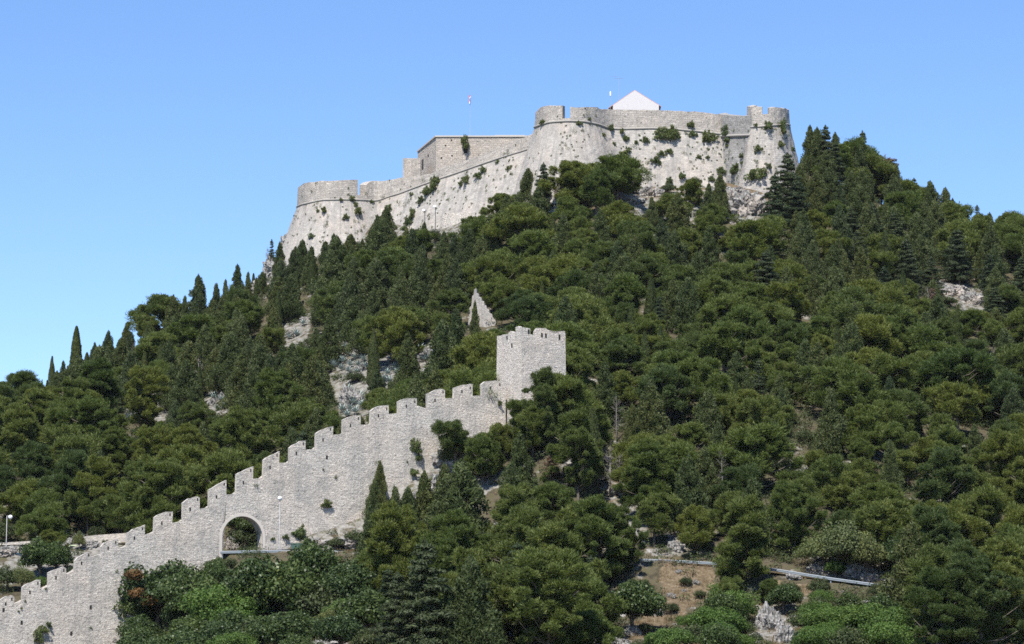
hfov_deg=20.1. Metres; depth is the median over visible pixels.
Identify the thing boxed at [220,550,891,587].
guard rail
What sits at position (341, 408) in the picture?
agave
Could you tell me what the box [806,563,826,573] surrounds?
limestone outcrop
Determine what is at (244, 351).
spreading cypress
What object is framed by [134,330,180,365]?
pine tree
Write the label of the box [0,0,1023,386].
sky
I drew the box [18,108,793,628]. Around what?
wall weeds
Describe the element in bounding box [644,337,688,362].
pine tree
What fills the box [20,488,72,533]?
pine tree
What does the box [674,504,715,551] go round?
pine tree
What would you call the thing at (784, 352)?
pine tree
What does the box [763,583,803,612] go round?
broadleaf tree
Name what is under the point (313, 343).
spreading cypress
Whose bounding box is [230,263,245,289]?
spreading cypress
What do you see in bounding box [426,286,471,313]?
pine tree
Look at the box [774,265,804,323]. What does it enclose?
spreading cypress
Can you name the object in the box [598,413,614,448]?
pine tree
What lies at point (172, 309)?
spreading cypress
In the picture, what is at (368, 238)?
spreading cypress
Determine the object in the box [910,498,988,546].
pine tree
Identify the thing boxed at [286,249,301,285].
spreading cypress
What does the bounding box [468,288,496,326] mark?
ruined wall
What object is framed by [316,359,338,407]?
spreading cypress
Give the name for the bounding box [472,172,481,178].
wall shrub
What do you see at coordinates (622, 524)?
pine tree
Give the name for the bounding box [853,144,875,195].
spreading cypress
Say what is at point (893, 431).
pine tree
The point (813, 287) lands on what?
spreading cypress
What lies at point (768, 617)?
limestone outcrop
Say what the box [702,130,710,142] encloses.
wall shrub
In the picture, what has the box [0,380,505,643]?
town wall
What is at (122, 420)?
pine tree
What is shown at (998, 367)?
pine tree
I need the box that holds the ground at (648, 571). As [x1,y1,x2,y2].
[0,173,1016,643]
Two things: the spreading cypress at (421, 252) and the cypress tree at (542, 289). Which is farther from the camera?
the spreading cypress at (421, 252)
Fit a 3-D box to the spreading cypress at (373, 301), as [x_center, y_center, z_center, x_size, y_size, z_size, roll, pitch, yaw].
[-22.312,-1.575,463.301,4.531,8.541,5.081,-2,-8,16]
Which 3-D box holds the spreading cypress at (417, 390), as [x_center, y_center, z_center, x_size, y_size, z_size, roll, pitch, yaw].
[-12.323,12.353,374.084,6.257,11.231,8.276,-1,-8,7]
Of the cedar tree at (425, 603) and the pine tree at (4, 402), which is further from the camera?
the pine tree at (4, 402)
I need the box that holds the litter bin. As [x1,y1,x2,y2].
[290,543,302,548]
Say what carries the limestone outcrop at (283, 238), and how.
on the ground at (648, 571)
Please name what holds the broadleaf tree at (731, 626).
on the ground at (648, 571)
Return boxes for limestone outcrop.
[0,545,16,556]
[10,546,22,552]
[63,537,74,545]
[80,540,99,549]
[110,637,120,643]
[208,398,217,405]
[224,536,240,550]
[251,278,269,291]
[262,256,274,277]
[281,232,287,245]
[284,331,298,337]
[302,538,327,547]
[312,639,346,643]
[337,537,361,548]
[339,384,362,405]
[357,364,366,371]
[387,353,395,362]
[415,347,431,361]
[428,472,438,490]
[430,444,469,470]
[593,637,631,643]
[608,488,633,495]
[622,196,644,204]
[624,626,641,635]
[636,186,664,196]
[665,540,684,552]
[665,593,676,598]
[693,579,700,584]
[725,187,734,197]
[727,190,764,216]
[731,186,744,194]
[755,601,785,630]
[760,199,770,213]
[773,623,794,642]
[785,573,801,579]
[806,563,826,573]
[841,562,877,578]
[858,572,880,581]
[941,284,967,297]
[960,291,983,305]
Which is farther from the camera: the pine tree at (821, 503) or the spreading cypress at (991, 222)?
the spreading cypress at (991, 222)
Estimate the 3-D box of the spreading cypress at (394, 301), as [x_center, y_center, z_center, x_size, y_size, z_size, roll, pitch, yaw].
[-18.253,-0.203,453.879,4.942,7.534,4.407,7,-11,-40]
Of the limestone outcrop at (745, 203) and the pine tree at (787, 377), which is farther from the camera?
the limestone outcrop at (745, 203)
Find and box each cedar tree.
[284,430,313,462]
[369,568,398,632]
[369,571,420,643]
[386,537,459,643]
[504,542,523,567]
[531,162,553,205]
[586,555,603,604]
[753,250,779,300]
[759,174,790,223]
[768,152,807,211]
[770,217,785,259]
[783,175,811,226]
[814,124,831,164]
[829,142,848,188]
[846,206,862,259]
[850,236,869,273]
[859,130,868,147]
[861,203,886,234]
[875,155,883,203]
[877,266,892,284]
[885,212,911,263]
[888,238,926,285]
[899,249,925,298]
[920,256,948,292]
[939,229,978,284]
[940,230,970,276]
[978,253,994,295]
[983,286,1008,318]
[1010,257,1023,297]
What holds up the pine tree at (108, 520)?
on the ground at (648, 571)
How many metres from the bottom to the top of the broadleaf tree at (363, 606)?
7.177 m
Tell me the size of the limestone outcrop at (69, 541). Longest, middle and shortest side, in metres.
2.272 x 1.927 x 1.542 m
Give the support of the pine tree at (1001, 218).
on the ground at (648, 571)
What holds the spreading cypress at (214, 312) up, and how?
on the ground at (648, 571)
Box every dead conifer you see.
[542,456,560,481]
[878,156,900,200]
[929,288,935,299]
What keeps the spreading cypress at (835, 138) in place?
on the ground at (648, 571)
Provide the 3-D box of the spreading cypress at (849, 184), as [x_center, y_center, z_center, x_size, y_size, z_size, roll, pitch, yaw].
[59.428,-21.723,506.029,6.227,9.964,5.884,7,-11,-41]
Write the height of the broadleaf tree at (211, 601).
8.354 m
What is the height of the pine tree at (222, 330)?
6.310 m
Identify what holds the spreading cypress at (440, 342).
on the ground at (648, 571)
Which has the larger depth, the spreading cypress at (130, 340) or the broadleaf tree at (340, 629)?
the spreading cypress at (130, 340)
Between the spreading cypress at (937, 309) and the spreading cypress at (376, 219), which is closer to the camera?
the spreading cypress at (937, 309)
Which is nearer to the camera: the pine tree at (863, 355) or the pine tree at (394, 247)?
the pine tree at (863, 355)
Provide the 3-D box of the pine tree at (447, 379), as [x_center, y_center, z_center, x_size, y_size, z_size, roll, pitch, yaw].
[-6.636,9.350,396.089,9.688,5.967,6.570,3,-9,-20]
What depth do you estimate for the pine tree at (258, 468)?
369.86 m
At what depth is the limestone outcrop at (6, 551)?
358.97 m
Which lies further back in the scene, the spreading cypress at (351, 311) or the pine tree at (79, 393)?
the spreading cypress at (351, 311)
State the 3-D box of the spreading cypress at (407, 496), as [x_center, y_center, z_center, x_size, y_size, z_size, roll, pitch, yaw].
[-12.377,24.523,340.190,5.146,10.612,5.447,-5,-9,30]
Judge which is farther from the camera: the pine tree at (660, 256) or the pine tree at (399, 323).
the pine tree at (660, 256)
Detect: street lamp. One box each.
[6,515,12,545]
[278,496,281,549]
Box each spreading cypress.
[49,370,63,388]
[59,361,65,372]
[61,370,67,378]
[63,365,71,375]
[68,356,84,379]
[86,449,104,490]
[89,342,96,357]
[90,345,112,363]
[102,330,113,349]
[104,341,114,351]
[105,347,114,367]
[112,337,128,367]
[116,349,140,405]
[121,323,129,342]
[125,331,138,360]
[142,322,153,337]
[155,364,178,409]
[161,294,181,330]
[161,339,178,370]
[164,314,181,348]
[164,399,182,428]
[165,358,206,413]
[165,398,184,420]
[175,339,205,391]
[180,295,188,316]
[183,385,201,404]
[187,273,207,314]
[193,323,216,347]
[195,343,204,370]
[198,421,210,452]
[201,333,218,362]
[202,346,228,394]
[203,332,241,392]
[205,298,218,315]
[208,283,220,309]
[209,307,222,342]
[215,353,250,411]
[217,291,228,320]
[217,307,251,351]
[218,279,228,304]
[222,347,250,397]
[224,293,251,331]
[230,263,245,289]
[230,315,253,369]
[231,317,238,335]
[234,363,260,409]
[243,271,252,296]
[245,338,252,356]
[248,341,265,370]
[250,334,272,364]
[255,394,269,439]
[257,271,269,294]
[259,306,287,338]
[262,353,275,369]
[263,276,283,314]
[265,266,286,300]
[268,258,285,284]
[269,260,287,291]
[269,315,285,344]
[270,328,284,351]
[271,242,287,276]
[274,344,285,370]
[279,343,303,384]
[279,426,293,456]
[280,272,308,321]
[282,361,300,394]
[282,427,297,458]
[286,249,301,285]
[295,356,329,414]
[296,239,308,275]
[299,246,320,287]
[303,407,329,446]
[307,236,349,292]
[308,285,329,324]
[308,328,319,349]
[313,249,346,294]
[313,348,332,388]
[316,312,346,364]
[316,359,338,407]
[317,241,327,263]
[327,233,334,249]
[332,272,364,330]
[335,422,340,434]
[336,296,359,343]
[342,233,358,253]
[344,309,367,357]
[345,255,365,297]
[346,246,354,255]
[352,502,376,563]
[357,414,365,424]
[359,238,364,248]
[359,255,392,309]
[361,478,382,519]
[362,225,376,250]
[363,369,386,404]
[364,218,388,250]
[365,287,381,315]
[365,304,392,353]
[369,460,388,507]
[373,214,378,226]
[379,206,398,238]
[381,217,393,246]
[386,265,404,307]
[386,331,421,387]
[386,381,394,391]
[387,272,417,309]
[389,297,398,309]
[389,484,400,508]
[400,375,426,407]
[400,486,419,535]
[402,228,408,235]
[404,227,419,258]
[408,248,434,286]
[408,273,426,309]
[413,256,431,304]
[415,470,433,524]
[418,318,457,379]
[422,221,431,242]
[423,475,473,537]
[424,368,450,397]
[425,283,448,324]
[428,458,495,543]
[432,231,449,257]
[432,463,450,497]
[433,238,449,258]
[435,554,507,643]
[436,253,452,290]
[443,306,465,358]
[444,257,471,307]
[449,233,461,257]
[453,228,477,263]
[468,253,482,295]
[469,239,484,261]
[469,301,480,335]
[472,213,502,254]
[491,461,520,513]
[497,194,512,232]
[497,431,541,496]
[512,168,533,204]
[529,186,550,222]
[545,250,555,262]
[550,295,577,324]
[551,212,571,254]
[587,272,610,319]
[588,260,606,286]
[588,383,609,432]
[592,209,615,242]
[595,361,622,423]
[604,240,632,282]
[604,255,642,304]
[621,402,642,442]
[625,234,643,273]
[635,377,673,434]
[638,383,673,435]
[644,197,659,226]
[654,217,670,254]
[655,278,679,324]
[665,192,695,237]
[665,231,689,265]
[665,275,702,331]
[666,453,710,531]
[689,251,706,281]
[690,388,727,447]
[695,183,715,215]
[695,445,721,508]
[698,226,724,272]
[710,420,725,478]
[712,172,730,212]
[727,351,754,389]
[742,475,775,546]
[765,420,792,474]
[767,244,775,261]
[770,373,799,422]
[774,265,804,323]
[776,385,793,434]
[782,208,819,256]
[784,210,798,245]
[784,222,815,269]
[786,235,805,269]
[789,338,811,391]
[794,341,834,407]
[795,163,808,192]
[799,125,816,175]
[800,239,825,285]
[802,127,823,175]
[803,170,826,211]
[804,271,824,314]
[809,150,843,187]
[809,264,845,316]
[809,386,850,456]
[820,244,841,278]
[822,166,837,203]
[828,131,839,165]
[828,343,844,388]
[831,203,855,258]
[833,184,847,204]
[834,237,844,259]
[840,252,855,282]
[840,320,863,353]
[841,301,860,339]
[842,170,857,206]
[846,182,883,231]
[851,245,875,281]
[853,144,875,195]
[856,169,879,207]
[856,201,879,248]
[875,520,925,615]
[877,231,896,279]
[878,173,902,217]
[879,204,906,236]
[879,438,904,492]
[880,203,888,223]
[883,375,895,399]
[884,163,902,198]
[903,211,941,259]
[913,234,938,281]
[918,180,938,215]
[920,310,933,327]
[921,201,929,221]
[922,279,947,307]
[924,217,938,257]
[926,198,948,241]
[928,293,953,342]
[937,187,950,209]
[964,423,989,469]
[970,244,985,280]
[971,225,1009,273]
[976,246,1008,290]
[979,306,1007,344]
[982,266,1008,307]
[983,353,998,378]
[984,387,1023,439]
[987,212,995,225]
[993,327,1016,363]
[1014,243,1023,279]
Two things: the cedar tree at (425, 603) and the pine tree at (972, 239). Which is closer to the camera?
the cedar tree at (425, 603)
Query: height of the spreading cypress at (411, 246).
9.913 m
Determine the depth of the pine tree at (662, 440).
369.27 m
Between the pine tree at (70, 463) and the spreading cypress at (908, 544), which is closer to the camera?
the spreading cypress at (908, 544)
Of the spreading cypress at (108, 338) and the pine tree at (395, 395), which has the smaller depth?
the pine tree at (395, 395)
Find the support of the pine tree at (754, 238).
on the ground at (648, 571)
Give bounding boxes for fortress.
[270,105,798,280]
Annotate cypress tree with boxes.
[48,356,54,383]
[69,326,81,367]
[84,352,88,360]
[140,327,148,360]
[141,351,148,365]
[156,344,162,360]
[196,365,203,398]
[253,277,258,298]
[274,289,281,324]
[295,271,300,303]
[306,255,317,293]
[319,341,324,359]
[366,329,380,385]
[371,360,376,380]
[540,281,544,293]
[550,215,555,229]
[588,408,604,483]
[627,304,636,334]
[637,330,649,374]
[643,277,656,314]
[658,325,663,340]
[731,378,738,396]
[833,326,841,344]
[900,269,908,299]
[953,308,963,345]
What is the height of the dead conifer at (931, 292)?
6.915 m
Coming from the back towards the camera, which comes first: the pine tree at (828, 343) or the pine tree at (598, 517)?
the pine tree at (828, 343)
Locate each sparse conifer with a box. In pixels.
[268,239,274,258]
[655,296,670,329]
[749,358,769,394]
[973,205,979,216]
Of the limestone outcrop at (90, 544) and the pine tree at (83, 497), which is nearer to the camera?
the limestone outcrop at (90, 544)
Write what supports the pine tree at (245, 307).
on the ground at (648, 571)
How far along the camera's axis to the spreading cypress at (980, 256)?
486.21 m
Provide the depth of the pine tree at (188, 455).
378.24 m
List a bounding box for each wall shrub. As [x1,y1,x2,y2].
[33,628,43,643]
[36,625,49,632]
[295,523,306,539]
[320,498,332,507]
[354,207,361,213]
[403,216,412,224]
[409,207,414,219]
[409,437,422,453]
[410,468,419,476]
[415,453,422,460]
[416,195,423,203]
[422,185,430,195]
[429,174,436,190]
[461,134,469,149]
[461,174,469,183]
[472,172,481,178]
[479,165,486,172]
[607,124,614,130]
[619,150,629,156]
[639,136,649,142]
[649,156,661,164]
[654,126,671,138]
[656,150,666,155]
[665,177,672,184]
[666,148,673,154]
[667,124,680,139]
[678,172,685,178]
[687,120,694,127]
[688,130,697,137]
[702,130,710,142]
[708,175,715,180]
[709,132,719,140]
[716,166,725,173]
[721,124,728,135]
[729,167,738,174]
[743,167,767,181]
[754,144,762,152]
[764,120,772,128]
[777,118,786,134]
[778,140,784,146]
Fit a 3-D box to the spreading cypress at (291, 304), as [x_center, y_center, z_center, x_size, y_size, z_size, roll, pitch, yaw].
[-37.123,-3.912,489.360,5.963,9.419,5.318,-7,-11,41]
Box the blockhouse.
[417,135,528,174]
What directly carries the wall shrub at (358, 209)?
on the fortress
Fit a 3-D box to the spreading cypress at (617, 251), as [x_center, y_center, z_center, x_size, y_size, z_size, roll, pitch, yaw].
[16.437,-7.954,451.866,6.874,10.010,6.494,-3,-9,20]
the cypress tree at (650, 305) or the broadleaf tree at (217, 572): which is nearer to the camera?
the broadleaf tree at (217, 572)
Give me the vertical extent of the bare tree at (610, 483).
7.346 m
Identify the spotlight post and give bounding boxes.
[433,205,435,230]
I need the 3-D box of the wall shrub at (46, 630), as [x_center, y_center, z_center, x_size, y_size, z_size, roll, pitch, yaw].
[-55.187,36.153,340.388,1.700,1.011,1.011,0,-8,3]
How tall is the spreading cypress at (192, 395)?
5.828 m
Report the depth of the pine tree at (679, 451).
359.36 m
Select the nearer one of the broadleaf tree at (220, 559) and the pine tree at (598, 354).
the broadleaf tree at (220, 559)
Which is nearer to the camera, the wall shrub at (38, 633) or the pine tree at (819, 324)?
the wall shrub at (38, 633)
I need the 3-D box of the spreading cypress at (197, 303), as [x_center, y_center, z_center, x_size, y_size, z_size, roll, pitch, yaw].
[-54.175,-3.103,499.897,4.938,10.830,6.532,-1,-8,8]
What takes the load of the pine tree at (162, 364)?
on the ground at (648, 571)
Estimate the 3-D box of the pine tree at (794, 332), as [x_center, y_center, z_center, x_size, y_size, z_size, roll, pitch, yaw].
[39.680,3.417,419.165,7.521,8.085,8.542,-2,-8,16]
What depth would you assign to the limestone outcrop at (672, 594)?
325.11 m
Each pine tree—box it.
[0,381,21,407]
[0,394,11,432]
[0,404,53,471]
[0,409,9,460]
[0,440,54,490]
[0,449,18,492]
[0,477,45,525]
[1,369,42,396]
[7,388,57,433]
[13,381,45,397]
[14,501,69,541]
[16,392,26,401]
[17,384,63,408]
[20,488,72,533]
[34,447,91,519]
[38,528,68,546]
[39,423,89,454]
[43,397,79,430]
[45,388,103,423]
[45,431,105,483]
[52,376,91,405]
[55,393,119,452]
[63,488,102,535]
[71,454,125,528]
[78,356,124,408]
[90,493,134,533]
[95,425,137,476]
[101,414,132,457]
[104,457,195,533]
[112,365,127,404]
[115,460,143,495]
[119,458,160,510]
[123,293,181,331]
[123,363,172,428]
[125,311,159,338]
[130,424,175,461]
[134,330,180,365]
[136,441,211,496]
[140,358,170,393]
[152,420,177,444]
[164,312,219,349]
[168,422,219,466]
[175,400,216,433]
[183,445,254,507]
[208,416,236,449]
[214,404,285,470]
[215,319,254,346]
[219,284,260,319]
[223,298,265,334]
[248,449,270,471]
[252,367,314,437]
[253,454,285,478]
[255,326,284,349]
[257,399,340,448]
[279,345,327,371]
[305,279,372,326]
[306,413,339,439]
[343,248,377,280]
[351,314,390,356]
[354,535,414,580]
[357,499,437,606]
[360,387,385,410]
[365,304,426,362]
[365,382,426,420]
[366,406,396,423]
[369,247,415,286]
[373,388,393,404]
[379,246,408,287]
[388,234,407,248]
[394,378,412,387]
[399,304,434,342]
[407,531,459,620]
[416,228,436,251]
[422,368,449,385]
[426,258,443,284]
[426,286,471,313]
[426,507,502,566]
[429,417,470,462]
[430,309,465,329]
[435,365,500,399]
[435,545,516,643]
[443,331,498,380]
[443,371,465,395]
[447,214,501,248]
[460,251,519,303]
[460,260,474,289]
[461,432,507,482]
[471,359,496,372]
[473,275,518,310]
[475,504,546,566]
[477,203,557,252]
[479,193,514,216]
[484,481,539,545]
[486,561,518,640]
[488,227,558,278]
[488,327,505,342]
[489,422,513,461]
[492,288,536,322]
[495,201,549,239]
[500,585,542,643]
[501,318,545,334]
[502,546,598,643]
[503,398,529,426]
[505,292,553,331]
[510,521,607,615]
[511,402,560,459]
[513,292,555,317]
[514,255,547,282]
[519,251,592,294]
[521,365,569,450]
[532,371,605,422]
[532,481,575,521]
[534,159,595,206]
[538,497,586,556]
[539,407,605,499]
[543,285,605,318]
[543,291,615,342]
[544,319,598,377]
[545,267,608,297]
[548,195,579,220]
[559,574,629,623]
[562,238,588,255]
[564,493,637,580]
[565,342,601,387]
[565,608,626,643]
[568,214,592,238]
[568,227,600,244]
[571,206,596,220]
[573,323,600,369]
[575,256,606,274]
[576,240,630,273]
[578,168,620,214]
[589,150,655,200]
[590,353,640,376]
[592,335,646,374]
[596,321,636,340]
[596,326,636,365]
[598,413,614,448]
[600,200,636,239]
[601,271,648,320]
[604,502,649,574]
[605,430,668,470]
[608,458,667,495]
[609,300,640,322]
[610,214,654,240]
[610,369,639,407]
[611,437,682,519]
[614,217,665,252]
[628,253,670,286]
[631,315,672,354]
[632,334,662,353]
[632,362,697,418]
[633,311,666,330]
[633,361,694,405]
[634,251,669,285]
[634,490,681,547]
[641,263,701,305]
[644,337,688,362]
[649,433,672,444]
[651,348,697,372]
[655,192,694,223]
[660,420,711,454]
[662,354,741,404]
[665,441,698,472]
[673,321,705,337]
[673,328,708,358]
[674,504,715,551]
[676,178,704,205]
[678,227,704,263]
[691,214,727,243]
[691,318,762,372]
[692,391,738,429]
[693,277,734,305]
[694,292,763,330]
[695,202,740,231]
[698,262,754,292]
[700,420,804,486]
[707,490,745,534]
[709,462,764,494]
[712,303,777,352]
[712,493,773,585]
[716,224,739,250]
[717,575,746,596]
[723,248,752,264]
[724,214,787,262]
[725,421,750,449]
[729,281,779,310]
[732,387,763,421]
[732,398,761,423]
[736,259,770,286]
[741,393,794,437]
[744,335,777,359]
[747,351,779,386]
[751,258,809,291]
[756,214,790,243]
[756,577,777,600]
[759,302,797,335]
[763,279,812,319]
[763,369,804,398]
[766,360,797,381]
[767,477,826,517]
[767,478,829,557]
[769,319,811,349]
[771,475,828,517]
[772,340,798,366]
[788,452,853,498]
[797,352,889,418]
[799,275,826,298]
[802,314,842,342]
[804,449,828,471]
[807,208,831,230]
[810,133,879,180]
[810,333,838,356]
[814,228,852,257]
[815,291,837,316]
[818,198,849,225]
[818,237,843,260]
[818,469,869,509]
[821,509,864,533]
[823,285,888,338]
[834,403,887,450]
[844,479,915,530]
[845,278,902,302]
[845,312,905,356]
[845,345,910,377]
[846,456,886,498]
[847,437,876,461]
[852,497,920,543]
[854,152,895,201]
[855,231,913,267]
[859,351,918,401]
[866,250,898,283]
[869,419,920,452]
[871,399,918,447]
[873,280,921,319]
[877,187,925,230]
[877,302,920,346]
[878,280,918,308]
[880,448,929,481]
[881,178,926,210]
[882,314,909,352]
[884,387,931,432]
[888,503,978,577]
[900,488,918,506]
[901,565,979,643]
[902,320,963,358]
[902,353,929,390]
[902,541,1009,643]
[906,279,918,298]
[908,434,965,465]
[910,346,997,405]
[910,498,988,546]
[911,350,934,382]
[912,446,977,507]
[914,296,955,318]
[921,411,958,434]
[922,380,982,431]
[924,424,987,477]
[926,382,955,412]
[931,218,983,261]
[932,314,962,340]
[938,200,992,225]
[942,551,1023,643]
[945,540,980,620]
[946,463,991,499]
[953,307,988,339]
[956,482,1014,547]
[961,338,989,356]
[969,216,989,257]
[969,372,1023,419]
[972,310,989,330]
[976,536,1023,643]
[977,427,1023,488]
[977,504,1023,550]
[978,417,1019,476]
[979,317,1011,352]
[982,368,1023,414]
[982,522,1023,545]
[983,363,1016,375]
[984,455,1023,521]
[992,211,1023,255]
[994,210,1019,222]
[995,340,1023,381]
[996,283,1023,313]
[997,307,1023,342]
[1001,232,1023,272]
[1001,530,1023,588]
[1007,412,1023,432]
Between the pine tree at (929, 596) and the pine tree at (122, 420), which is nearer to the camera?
the pine tree at (929, 596)
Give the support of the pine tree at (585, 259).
on the ground at (648, 571)
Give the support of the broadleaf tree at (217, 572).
on the ground at (648, 571)
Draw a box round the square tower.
[496,326,565,432]
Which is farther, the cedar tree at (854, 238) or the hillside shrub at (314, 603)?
the cedar tree at (854, 238)
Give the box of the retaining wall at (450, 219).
[442,212,474,228]
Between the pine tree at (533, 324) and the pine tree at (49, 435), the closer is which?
the pine tree at (49, 435)
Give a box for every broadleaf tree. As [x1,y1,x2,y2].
[10,565,36,586]
[17,536,61,576]
[34,576,46,587]
[43,540,75,568]
[72,530,85,548]
[111,598,156,620]
[115,614,162,636]
[116,635,155,643]
[117,558,191,629]
[117,624,158,642]
[148,632,201,643]
[153,563,219,615]
[160,607,187,622]
[160,615,208,637]
[168,613,204,633]
[170,627,209,643]
[178,583,273,620]
[197,620,248,642]
[198,561,231,582]
[200,608,251,630]
[204,631,258,643]
[205,556,226,566]
[209,606,259,621]
[215,554,287,603]
[226,517,238,531]
[235,517,254,544]
[239,560,321,615]
[243,612,313,643]
[278,536,345,583]
[278,634,314,643]
[283,609,317,632]
[313,613,366,643]
[314,606,341,624]
[316,559,381,599]
[320,598,353,615]
[331,586,400,628]
[603,579,666,626]
[643,626,695,643]
[674,615,695,626]
[685,604,750,631]
[694,621,743,643]
[701,589,748,618]
[701,621,741,633]
[705,581,744,596]
[724,589,760,615]
[737,633,755,643]
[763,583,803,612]
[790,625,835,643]
[792,528,839,566]
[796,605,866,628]
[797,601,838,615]
[808,518,882,565]
[808,589,836,601]
[815,628,835,638]
[816,622,851,631]
[824,560,845,577]
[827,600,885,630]
[832,591,863,606]
[839,530,889,572]
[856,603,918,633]
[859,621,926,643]
[860,593,904,611]
[872,535,897,573]
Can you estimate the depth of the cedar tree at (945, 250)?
485.29 m
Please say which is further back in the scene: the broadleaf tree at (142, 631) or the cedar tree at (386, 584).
the broadleaf tree at (142, 631)
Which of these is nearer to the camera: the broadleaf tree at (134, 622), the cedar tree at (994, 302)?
the broadleaf tree at (134, 622)
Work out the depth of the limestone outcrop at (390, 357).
440.23 m
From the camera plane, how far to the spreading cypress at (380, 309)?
446.64 m
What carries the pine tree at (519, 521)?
on the ground at (648, 571)
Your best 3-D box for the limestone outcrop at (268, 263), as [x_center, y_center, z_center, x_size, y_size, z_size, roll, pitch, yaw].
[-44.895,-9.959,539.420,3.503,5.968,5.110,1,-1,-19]
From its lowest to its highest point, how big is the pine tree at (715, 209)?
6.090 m
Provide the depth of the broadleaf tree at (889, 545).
333.41 m
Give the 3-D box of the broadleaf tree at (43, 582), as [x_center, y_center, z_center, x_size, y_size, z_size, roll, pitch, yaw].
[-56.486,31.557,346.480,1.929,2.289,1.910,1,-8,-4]
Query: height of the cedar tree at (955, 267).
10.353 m
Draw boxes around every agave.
[207,390,217,397]
[290,327,302,334]
[326,360,339,366]
[335,403,345,410]
[339,353,351,361]
[342,408,353,415]
[343,366,353,371]
[349,352,359,358]
[349,406,361,412]
[353,359,362,364]
[381,367,392,373]
[382,375,393,381]
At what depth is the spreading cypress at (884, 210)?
502.22 m
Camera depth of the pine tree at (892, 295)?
437.30 m
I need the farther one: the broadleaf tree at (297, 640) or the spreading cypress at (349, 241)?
the spreading cypress at (349, 241)
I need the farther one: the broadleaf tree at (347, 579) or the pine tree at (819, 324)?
the pine tree at (819, 324)
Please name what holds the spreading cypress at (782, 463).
on the ground at (648, 571)
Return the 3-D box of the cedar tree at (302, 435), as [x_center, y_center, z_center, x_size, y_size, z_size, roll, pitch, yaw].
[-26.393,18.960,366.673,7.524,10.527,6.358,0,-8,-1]
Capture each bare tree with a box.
[602,447,619,496]
[611,396,623,441]
[717,451,728,479]
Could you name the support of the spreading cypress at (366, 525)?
on the ground at (648, 571)
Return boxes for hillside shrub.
[0,521,25,541]
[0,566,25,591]
[87,525,109,535]
[110,405,128,413]
[221,557,237,568]
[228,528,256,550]
[237,614,268,643]
[278,606,320,618]
[287,582,350,613]
[325,362,335,370]
[325,537,344,549]
[343,371,364,382]
[344,529,362,540]
[350,628,386,643]
[430,232,440,242]
[626,578,649,585]
[628,639,647,643]
[633,186,641,193]
[638,622,654,634]
[660,182,676,192]
[664,603,680,613]
[668,623,703,643]
[679,576,692,585]
[693,589,705,598]
[736,618,758,633]
[745,632,763,641]
[780,580,802,591]
[790,612,810,627]
[792,428,815,444]
[800,596,834,608]
[805,576,830,591]
[820,625,870,643]
[867,581,888,594]
[941,295,958,304]
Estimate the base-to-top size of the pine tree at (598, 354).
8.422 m
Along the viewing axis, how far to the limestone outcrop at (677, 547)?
341.29 m
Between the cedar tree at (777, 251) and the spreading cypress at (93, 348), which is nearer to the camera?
the cedar tree at (777, 251)
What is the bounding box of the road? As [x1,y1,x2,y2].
[0,543,858,584]
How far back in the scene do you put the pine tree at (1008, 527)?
318.35 m
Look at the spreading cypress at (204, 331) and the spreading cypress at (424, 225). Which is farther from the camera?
the spreading cypress at (424, 225)
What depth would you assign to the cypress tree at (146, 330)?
480.31 m
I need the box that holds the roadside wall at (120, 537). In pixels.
[0,533,125,544]
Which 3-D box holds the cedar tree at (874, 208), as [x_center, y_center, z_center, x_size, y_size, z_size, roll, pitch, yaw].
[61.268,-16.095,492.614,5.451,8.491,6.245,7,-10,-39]
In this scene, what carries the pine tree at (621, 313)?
on the ground at (648, 571)
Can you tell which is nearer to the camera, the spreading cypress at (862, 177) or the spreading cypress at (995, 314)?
the spreading cypress at (995, 314)
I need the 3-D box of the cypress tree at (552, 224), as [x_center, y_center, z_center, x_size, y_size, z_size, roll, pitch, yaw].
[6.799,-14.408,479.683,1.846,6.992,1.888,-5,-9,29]
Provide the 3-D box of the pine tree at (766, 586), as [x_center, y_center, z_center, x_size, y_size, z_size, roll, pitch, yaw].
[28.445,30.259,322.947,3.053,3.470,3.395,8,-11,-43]
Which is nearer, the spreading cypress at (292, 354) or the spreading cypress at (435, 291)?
the spreading cypress at (292, 354)
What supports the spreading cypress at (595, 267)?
on the ground at (648, 571)
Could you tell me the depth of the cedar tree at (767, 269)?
447.14 m
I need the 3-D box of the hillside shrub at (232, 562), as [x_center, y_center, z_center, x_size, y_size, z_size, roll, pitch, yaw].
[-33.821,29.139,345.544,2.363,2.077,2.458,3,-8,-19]
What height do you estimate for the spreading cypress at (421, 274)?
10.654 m
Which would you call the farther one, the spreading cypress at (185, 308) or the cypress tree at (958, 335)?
the spreading cypress at (185, 308)
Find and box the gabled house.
[608,90,660,109]
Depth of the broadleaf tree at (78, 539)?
359.89 m
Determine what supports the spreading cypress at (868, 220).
on the ground at (648, 571)
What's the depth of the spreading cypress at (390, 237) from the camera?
506.64 m
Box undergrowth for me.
[0,204,1023,643]
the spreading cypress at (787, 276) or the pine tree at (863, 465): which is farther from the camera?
the spreading cypress at (787, 276)
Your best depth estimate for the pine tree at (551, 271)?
447.92 m
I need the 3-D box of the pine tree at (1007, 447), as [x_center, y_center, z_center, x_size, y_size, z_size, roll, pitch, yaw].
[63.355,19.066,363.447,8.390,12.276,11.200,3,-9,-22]
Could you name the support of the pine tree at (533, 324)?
on the ground at (648, 571)
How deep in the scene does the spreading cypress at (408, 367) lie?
411.90 m
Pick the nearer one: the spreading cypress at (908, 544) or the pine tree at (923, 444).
the spreading cypress at (908, 544)
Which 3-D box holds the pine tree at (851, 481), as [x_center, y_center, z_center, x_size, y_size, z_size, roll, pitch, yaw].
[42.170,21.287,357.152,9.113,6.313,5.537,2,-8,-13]

